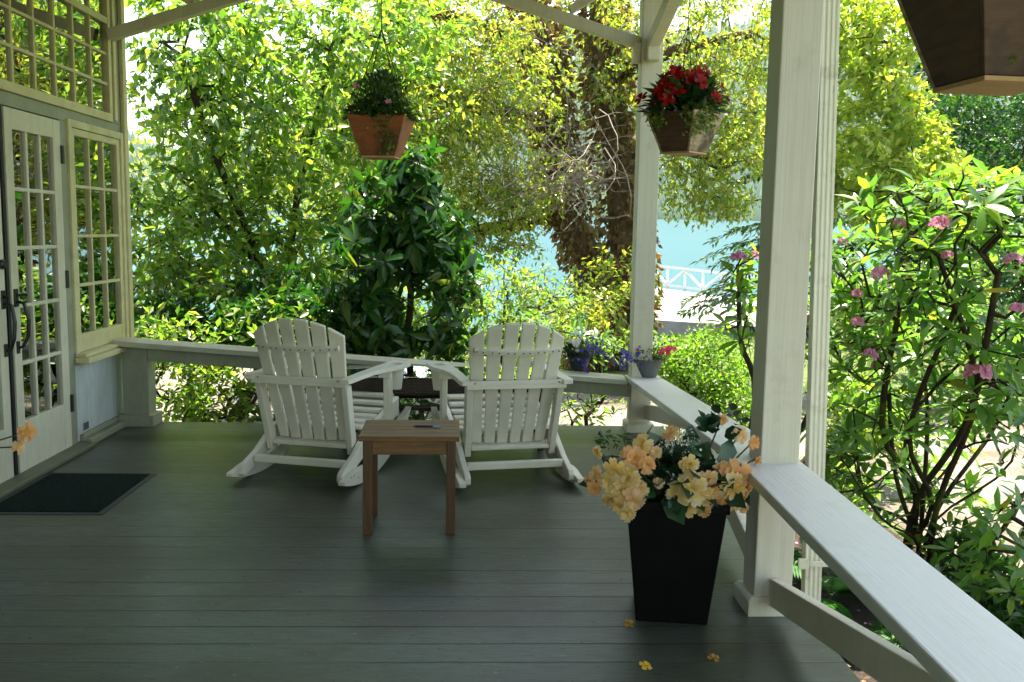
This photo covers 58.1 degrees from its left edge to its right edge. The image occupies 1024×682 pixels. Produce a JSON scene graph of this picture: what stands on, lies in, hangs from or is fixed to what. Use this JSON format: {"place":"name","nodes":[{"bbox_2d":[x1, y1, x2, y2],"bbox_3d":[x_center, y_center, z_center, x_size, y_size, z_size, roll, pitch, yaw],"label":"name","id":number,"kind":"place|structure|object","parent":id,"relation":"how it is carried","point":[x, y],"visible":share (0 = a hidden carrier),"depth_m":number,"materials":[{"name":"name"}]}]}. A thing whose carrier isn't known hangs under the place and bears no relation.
{"place":"outdoors","nodes":[
{"label":"outdoors","id":0,"kind":"place"},
{"bbox_2d":[0,422,859,681],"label":"porch floor","id":1,"kind":"structure","parent":0,"point":[515,548],"depth_m":3.71,"materials":[{"name":"grey wood"}]},
{"bbox_2d":[0,421,36,454],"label":"flower planter","id":2,"kind":"object","parent":1,"relation":"on","point":[28,433],"visible":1,"depth_m":3.65,"materials":[{"name":"orange plant"}]},
{"bbox_2d":[0,473,156,514],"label":"doormat","id":3,"kind":"object","parent":1,"relation":"on","point":[74,494],"visible":1,"depth_m":4.85,"materials":[{"name":"rubber"}]},
{"bbox_2d":[119,347,162,426],"bbox_3d":[-2.660,0.313,6.588,0.240,0.575,0.200,1,7,-2],"label":"corner post","id":4,"kind":"object","parent":1,"relation":"on","point":[139,389],"visible":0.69,"depth_m":6.52,"materials":[{"name":"grey paint"}]},
{"bbox_2d":[226,318,410,485],"bbox_3d":[-1.110,0.291,5.485,0.816,0.931,1.080,3,7,13],"label":"rocking chair","id":5,"kind":"object","parent":1,"relation":"on","point":[339,406],"visible":0.96,"depth_m":5.21,"materials":[{"name":"white wood"}]},
{"bbox_2d":[2,427,784,673],"bbox_3d":[-0.798,0.873,4.555,3.391,0.007,4.107,1,7,-2],"label":"floor debris","id":6,"kind":"object","parent":1,"relation":"on","point":[325,563],"visible":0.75,"depth_m":3.92,"materials":[{"name":"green plant"}]},
{"bbox_2d":[358,420,459,534],"bbox_3d":[-0.489,0.654,4.453,0.464,0.476,0.380,1,7,-4],"label":"side table","id":7,"kind":"object","parent":1,"relation":"on","point":[391,437],"visible":1,"depth_m":4.29,"materials":[{"name":"brown wood"}]},
{"bbox_2d":[414,425,440,427],"bbox_3d":[-0.410,0.410,4.437,0.133,0.013,0.011,1,7,1],"label":"pen","id":8,"kind":"object","parent":7,"relation":"on","point":[436,426],"visible":1,"depth_m":4.43,"materials":[{"name":"black plastic"}]},
{"bbox_2d":[342,365,543,450],"bbox_3d":[-0.450,0.445,6.204,1.360,0.480,0.500,1,7,-2],"label":"wicker table","id":9,"kind":"object","parent":1,"relation":"on","point":[417,382],"visible":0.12,"depth_m":5.95,"materials":[{"name":"black wicker"}]},
{"bbox_2d":[426,322,583,487],"bbox_3d":[-0.057,0.309,5.487,0.816,0.931,1.080,-1,7,-13],"label":"rocking chair","id":10,"kind":"object","parent":1,"relation":"on","point":[519,409],"visible":0.9,"depth_m":5.20,"materials":[{"name":"white painted wood"}]},
{"bbox_2d":[624,619,634,627],"bbox_3d":[0.428,1.030,3.362,0.039,0.018,0.040,2,7,5],"label":"fallen blossom","id":11,"kind":"object","parent":1,"relation":"on","point":[629,622],"visible":1,"depth_m":3.36,"materials":[{"name":"yellow plant"}]},
{"bbox_2d":[622,0,662,432],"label":"porch post","id":12,"kind":"object","parent":1,"relation":"on","point":[647,152],"visible":0.81,"depth_m":6.48,"materials":[{"name":"white paint"}]},
{"bbox_2d":[105,0,640,47],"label":"arch bracket","id":13,"kind":"object","parent":12,"relation":"attached to","point":[191,9],"visible":0.96,"depth_m":6.31,"materials":[{"name":"white paint"}]},
{"bbox_2d":[646,0,680,60],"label":"side bracket","id":14,"kind":"object","parent":12,"relation":"attached to","point":[666,13],"visible":1,"depth_m":5.99,"materials":[{"name":"white paint"}]},
{"bbox_2d":[639,661,651,669],"bbox_3d":[0.440,1.069,3.040,0.044,0.018,0.041,1,7,-2],"label":"fallen blossom","id":15,"kind":"object","parent":1,"relation":"on","point":[646,665],"visible":1,"depth_m":3.04,"materials":[{"name":"yellow plant"}]},
{"bbox_2d":[578,402,761,624],"bbox_3d":[0.582,0.630,3.450,0.670,0.796,0.574,2,7,6],"label":"flower planter","id":16,"kind":"object","parent":1,"relation":"on","point":[676,523],"visible":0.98,"depth_m":3.32,"materials":[{"name":"black plastic"}]},
{"bbox_2d":[707,653,719,661],"bbox_3d":[0.680,1.067,3.104,0.040,0.019,0.038,4,7,20],"label":"fallen blossom","id":17,"kind":"object","parent":1,"relation":"on","point":[712,656],"visible":1,"depth_m":3.10,"materials":[{"name":"yellow plant"}]},
{"bbox_2d":[733,0,823,616],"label":"porch post","id":18,"kind":"object","parent":1,"relation":"on","point":[794,67],"visible":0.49,"depth_m":3.35,"materials":[{"name":"white paint"}]},
{"bbox_2d":[625,375,749,554],"bbox_3d":[0.957,0.511,5.194,0.245,0.532,3.226,1,7,0],"label":"side railing","id":19,"kind":"object","parent":18,"relation":"attached to","point":[677,407],"visible":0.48,"depth_m":4.99,"materials":[{"name":"paint"}]},
{"bbox_2d":[611,337,676,377],"bbox_3d":[0.930,0.111,6.604,0.426,0.325,0.330,-4,9,-39],"label":"flowerpot","id":20,"kind":"object","parent":19,"relation":"on","point":[648,369],"visible":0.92,"depth_m":6.57,"materials":[{"name":"ceramic"}]},
{"bbox_2d":[735,454,1023,681],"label":"side railing","id":21,"kind":"object","parent":18,"relation":"attached to","point":[939,626],"visible":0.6,"depth_m":2.37,"materials":[{"name":"paint"}]},
{"bbox_2d":[124,0,915,148],"label":"sky","id":22,"kind":"structure","parent":0,"point":[194,43],"materials":[{"name":"white"}]},
{"bbox_2d":[131,210,1017,336],"bbox_3d":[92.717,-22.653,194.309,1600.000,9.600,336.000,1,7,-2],"label":"lake","id":23,"kind":"structure","parent":0,"point":[681,244],"depth_m":84.01,"materials":[{"name":"teal liquid"}]},
{"bbox_2d":[134,297,1023,594],"bbox_3d":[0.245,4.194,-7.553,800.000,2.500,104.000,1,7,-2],"label":"ground","id":24,"kind":"structure","parent":0,"point":[904,373],"depth_m":13.83,"materials":[{"name":"soil"}]},
{"bbox_2d":[0,0,134,498],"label":"house","id":25,"kind":"structure","parent":24,"relation":"on","point":[66,300],"depth_m":5.65,"materials":[{"name":"grey paint"}]},
{"bbox_2d":[0,194,16,483],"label":"door","id":26,"kind":"structure","parent":25,"relation":"in","point":[6,457],"depth_m":4.97,"materials":[{"name":"paint"}]},
{"bbox_2d":[1,106,74,472],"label":"door","id":27,"kind":"structure","parent":25,"relation":"in","point":[33,153],"depth_m":5.38,"materials":[{"name":"paint"}]},
{"bbox_2d":[0,0,112,121],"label":"window","id":28,"kind":"structure","parent":25,"relation":"in","point":[57,53],"depth_m":5.62,"materials":[{"name":"beige paint"}]},
{"bbox_2d":[65,118,129,363],"bbox_3d":[-2.765,-0.667,6.215,0.148,1.530,0.900,1,7,-2],"label":"window","id":29,"kind":"structure","parent":25,"relation":"in","point":[95,155],"depth_m":6.20,"materials":[{"name":"beige paint"}]},
{"bbox_2d":[112,337,628,396],"bbox_3d":[-0.965,0.191,6.587,3.625,0.371,0.240,1,7,-2],"label":"front railing","id":30,"kind":"object","parent":25,"relation":"attached to","point":[158,350],"visible":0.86,"depth_m":6.50,"materials":[{"name":"paint"}]},
{"bbox_2d":[561,331,609,372],"bbox_3d":[0.527,0.078,6.791,0.386,0.325,0.349,1,7,-2],"label":"flowerpot","id":31,"kind":"object","parent":30,"relation":"on","point":[578,356],"visible":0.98,"depth_m":6.74,"materials":[{"name":"plant"}]},
{"bbox_3d":[-0.390,-2.187,2.075,4.430,0.360,10.725,1,7,-2],"label":"porch roof","id":32,"kind":"object","parent":25,"relation":"attached to","visible":0},
{"bbox_2d":[338,0,431,159],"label":"hanging basket","id":33,"kind":"object","parent":32,"relation":"hanging from","point":[381,128],"visible":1,"depth_m":4.41,"materials":[{"name":"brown wood"}]},
{"bbox_2d":[635,0,732,155],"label":"hanging basket","id":34,"kind":"object","parent":32,"relation":"hanging from","point":[689,125],"visible":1,"depth_m":4.43,"materials":[{"name":"brown wood"}]},
{"bbox_2d":[897,0,1023,95],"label":"hanging basket","id":35,"kind":"object","parent":32,"relation":"hanging from","point":[969,47],"visible":1,"depth_m":1.68,"materials":[{"name":"brown wood"}]},
{"bbox_2d":[127,33,423,309],"bbox_3d":[-4.194,-2.423,15.179,5.883,5.477,3.062,1,7,-2],"label":"garden tree","id":36,"kind":"object","parent":24,"relation":"on","point":[138,132],"visible":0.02,"depth_m":14.86,"materials":[{"name":"green plant"}]},
{"bbox_2d":[315,269,497,411],"bbox_3d":[-1.214,-0.050,10.310,2.153,1.863,1.290,1,7,-2],"label":"tall shrub","id":37,"kind":"object","parent":24,"relation":"on","point":[420,310],"visible":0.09,"depth_m":10.15,"materials":[{"name":"green plant"}]},
{"bbox_2d":[258,0,770,371],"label":"old tree","id":38,"kind":"object","parent":24,"relation":"on","point":[613,65],"visible":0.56,"depth_m":12.60,"materials":[{"name":"green plant"}]},
{"bbox_2d":[323,6,639,233],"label":"dead branches","id":39,"kind":"object","parent":38,"relation":"attached to","point":[486,92],"visible":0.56,"depth_m":11.62,"materials":[{"name":"brown wood"}]},
{"bbox_2d":[441,109,668,233],"bbox_3d":[0.572,-2.186,11.816,2.740,1.659,1.624,4,7,21],"label":"bare vine","id":40,"kind":"object","parent":38,"relation":"hanging from","point":[575,180],"visible":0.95,"depth_m":11.79,"materials":[{"name":"brown plant"}]},
{"bbox_2d":[455,246,595,414],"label":"tall shrub","id":41,"kind":"object","parent":24,"relation":"on","point":[515,280],"visible":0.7,"depth_m":9.67,"materials":[{"name":"green plant"}]},
{"bbox_2d":[468,245,665,398],"bbox_3d":[0.712,-0.182,11.338,2.642,2.019,1.323,-3,8,-28],"label":"tall shrub","id":42,"kind":"object","parent":24,"relation":"on","point":[596,296],"visible":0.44,"depth_m":11.43,"materials":[{"name":"green plant"}]},
{"bbox_2d":[675,13,886,330],"bbox_3d":[6.509,-5.372,21.770,5.031,11.000,5.394,1,7,-2],"label":"conifer tree","id":43,"kind":"object","parent":24,"relation":"on","point":[708,292],"visible":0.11,"depth_m":22.70,"materials":[{"name":"green plant"}]},
{"bbox_2d":[715,451,1021,681],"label":"mulch bed","id":44,"kind":"object","parent":24,"relation":"on","point":[852,603],"visible":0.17,"depth_m":5.09,"materials":[{"name":"brown soil"}]},
{"bbox_2d":[133,259,337,421],"bbox_3d":[-2.511,0.190,8.339,2.060,1.879,1.050,-1,7,-19],"label":"shrub","id":45,"kind":"object","parent":44,"relation":"on","point":[260,280],"visible":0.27,"depth_m":8.18,"materials":[{"name":"green plant"}]},
{"bbox_2d":[134,293,359,421],"bbox_3d":[-2.184,0.399,7.637,1.963,1.615,1.006,-1,7,-16],"label":"shrub","id":46,"kind":"object","parent":44,"relation":"on","point":[195,399],"visible":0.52,"depth_m":7.48,"materials":[{"name":"green plant"}]},
{"bbox_2d":[212,277,389,422],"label":"shrub","id":47,"kind":"object","parent":44,"relation":"on","point":[288,298],"visible":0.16,"depth_m":7.76,"materials":[{"name":"green plant"}]},
{"bbox_2d":[306,136,494,413],"bbox_3d":[-0.962,-0.343,7.919,1.661,2.842,1.310,1,7,-2],"label":"evergreen shrub","id":48,"kind":"object","parent":44,"relation":"on","point":[415,243],"visible":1,"depth_m":7.66,"materials":[{"name":"green plant"}]},
{"bbox_2d":[376,352,497,419],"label":"shrub","id":49,"kind":"object","parent":44,"relation":"on","point":[420,412],"visible":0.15,"depth_m":7.74,"materials":[{"name":"green plant"}]},
{"bbox_2d":[443,309,622,365],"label":"rhododendron bush","id":50,"kind":"object","parent":44,"relation":"on","point":[460,342],"visible":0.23,"depth_m":7.71,"materials":[{"name":"green plant"}]},
{"bbox_2d":[551,312,657,425],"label":"shrub","id":51,"kind":"object","parent":44,"relation":"on","point":[585,416],"visible":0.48,"depth_m":7.43,"materials":[{"name":"green plant"}]},
{"bbox_2d":[653,319,753,454],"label":"lime shrub","id":52,"kind":"object","parent":44,"relation":"on","point":[724,384],"visible":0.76,"depth_m":7.89,"materials":[{"name":"green plant"}]},
{"bbox_2d":[704,240,846,490],"bbox_3d":[1.658,0.371,5.823,0.946,2.000,0.814,1,7,-2],"label":"rhododendron bush","id":53,"kind":"object","parent":44,"relation":"on","point":[742,285],"visible":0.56,"depth_m":5.57,"materials":[{"name":"green plant"}]},
{"bbox_2d":[798,0,839,601],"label":"downspout","id":54,"kind":"object","parent":44,"relation":"on","point":[811,563],"visible":0.79,"depth_m":3.62,"materials":[{"name":"paint"}]},
{"bbox_2d":[793,537,854,596],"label":"fern","id":55,"kind":"object","parent":44,"relation":"on","point":[839,587],"visible":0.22,"depth_m":5.12,"materials":[{"name":"green plant"}]},
{"bbox_2d":[681,441,1021,681],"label":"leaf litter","id":56,"kind":"object","parent":44,"relation":"on","point":[828,597],"visible":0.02,"depth_m":5.06,"materials":[{"name":"brown plant"}]},
{"bbox_2d":[821,598,905,648],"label":"fern","id":57,"kind":"object","parent":44,"relation":"on","point":[884,632],"visible":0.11,"depth_m":4.63,"materials":[{"name":"green plant"}]},
{"bbox_2d":[799,357,944,522],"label":"ground shrub","id":58,"kind":"object","parent":44,"relation":"on","point":[833,401],"visible":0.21,"depth_m":7.00,"materials":[{"name":"green plant"}]},
{"bbox_2d":[802,153,1023,615],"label":"rhododendron bush","id":59,"kind":"object","parent":44,"relation":"on","point":[991,236],"visible":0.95,"depth_m":5.00,"materials":[{"name":"green plant"}]},
{"bbox_2d":[808,245,996,418],"bbox_3d":[4.452,-0.103,10.549,1.988,2.052,1.388,4,8,26],"label":"hedge shrub","id":60,"kind":"object","parent":24,"relation":"on","point":[912,274],"visible":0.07,"depth_m":10.36,"materials":[{"name":"green plant"}]},
{"bbox_2d":[808,62,1014,346],"bbox_3d":[8.799,-2.993,19.658,4.585,6.549,4.760,1,7,-2],"label":"conifer tree","id":61,"kind":"object","parent":24,"relation":"on","point":[916,68],"visible":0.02,"depth_m":19.42,"materials":[{"name":"green plant"}]},
{"bbox_2d":[833,0,993,386],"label":"maple tree","id":62,"kind":"object","parent":24,"relation":"on","point":[863,61],"visible":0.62,"depth_m":11.44,"materials":[{"name":"green plant"}]},
{"bbox_2d":[902,77,1023,370],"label":"garden tree","id":63,"kind":"object","parent":24,"relation":"on","point":[982,150],"visible":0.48,"depth_m":13.39,"materials":[{"name":"green plant"}]},
{"bbox_2d":[911,95,1023,340],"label":"conifer tree","id":64,"kind":"object","parent":24,"relation":"on","point":[1019,220],"visible":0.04,"depth_m":18.23,"materials":[{"name":"green plant"}]},
{"bbox_2d":[915,515,1023,638],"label":"ground shrub","id":65,"kind":"object","parent":24,"relation":"on","point":[1014,622],"visible":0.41,"depth_m":5.00,"materials":[{"name":"green plant"}]},
{"bbox_2d":[963,219,1023,334],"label":"hedge shrub","id":66,"kind":"object","parent":24,"relation":"on","point":[1020,291],"visible":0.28,"depth_m":11.37,"materials":[{"name":"green plant"}]},
{"bbox_2d":[134,330,1023,374],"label":"path","id":67,"kind":"structure","parent":0,"point":[806,350],"depth_m":15.16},
{"bbox_2d":[155,364,1023,578],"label":"gravel path","id":68,"kind":"structure","parent":0,"point":[1014,469],"depth_m":8.70,"materials":[{"name":"beige gravel"}]},
{"bbox_2d":[124,0,477,420],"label":"broadleaf tree","id":69,"kind":"object","parent":68,"relation":"on","point":[189,72],"visible":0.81,"depth_m":8.91,"materials":[{"name":"green plant"}]},
{"bbox_2d":[653,287,808,338],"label":"dock walkway","id":70,"kind":"structure","parent":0,"point":[671,320],"depth_m":27.08,"materials":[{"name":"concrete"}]},
{"bbox_2d":[657,265,757,295],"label":"dock railing","id":71,"kind":"object","parent":70,"relation":"attached to","point":[667,284],"visible":0.32,"depth_m":41.84,"materials":[{"name":"white paint"}]},
{"bbox_2d":[488,58,1003,183],"bbox_3d":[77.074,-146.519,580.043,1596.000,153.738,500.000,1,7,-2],"label":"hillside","id":72,"kind":"structure","parent":0,"point":[714,137],"depth_m":496.72,"materials":[{"name":"green plant"}]},
{"bbox_2d":[128,14,1023,222],"bbox_3d":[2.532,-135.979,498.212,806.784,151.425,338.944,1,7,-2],"label":"hill forest","id":73,"kind":"object","parent":72,"relation":"on","point":[757,189],"visible":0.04,"depth_m":436.96,"materials":[{"name":"green plant"}]},
{"bbox_2d":[574,337,996,344],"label":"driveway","id":74,"kind":"structure","parent":0,"point":[749,341],"depth_m":21.99,"materials":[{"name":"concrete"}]}
]}

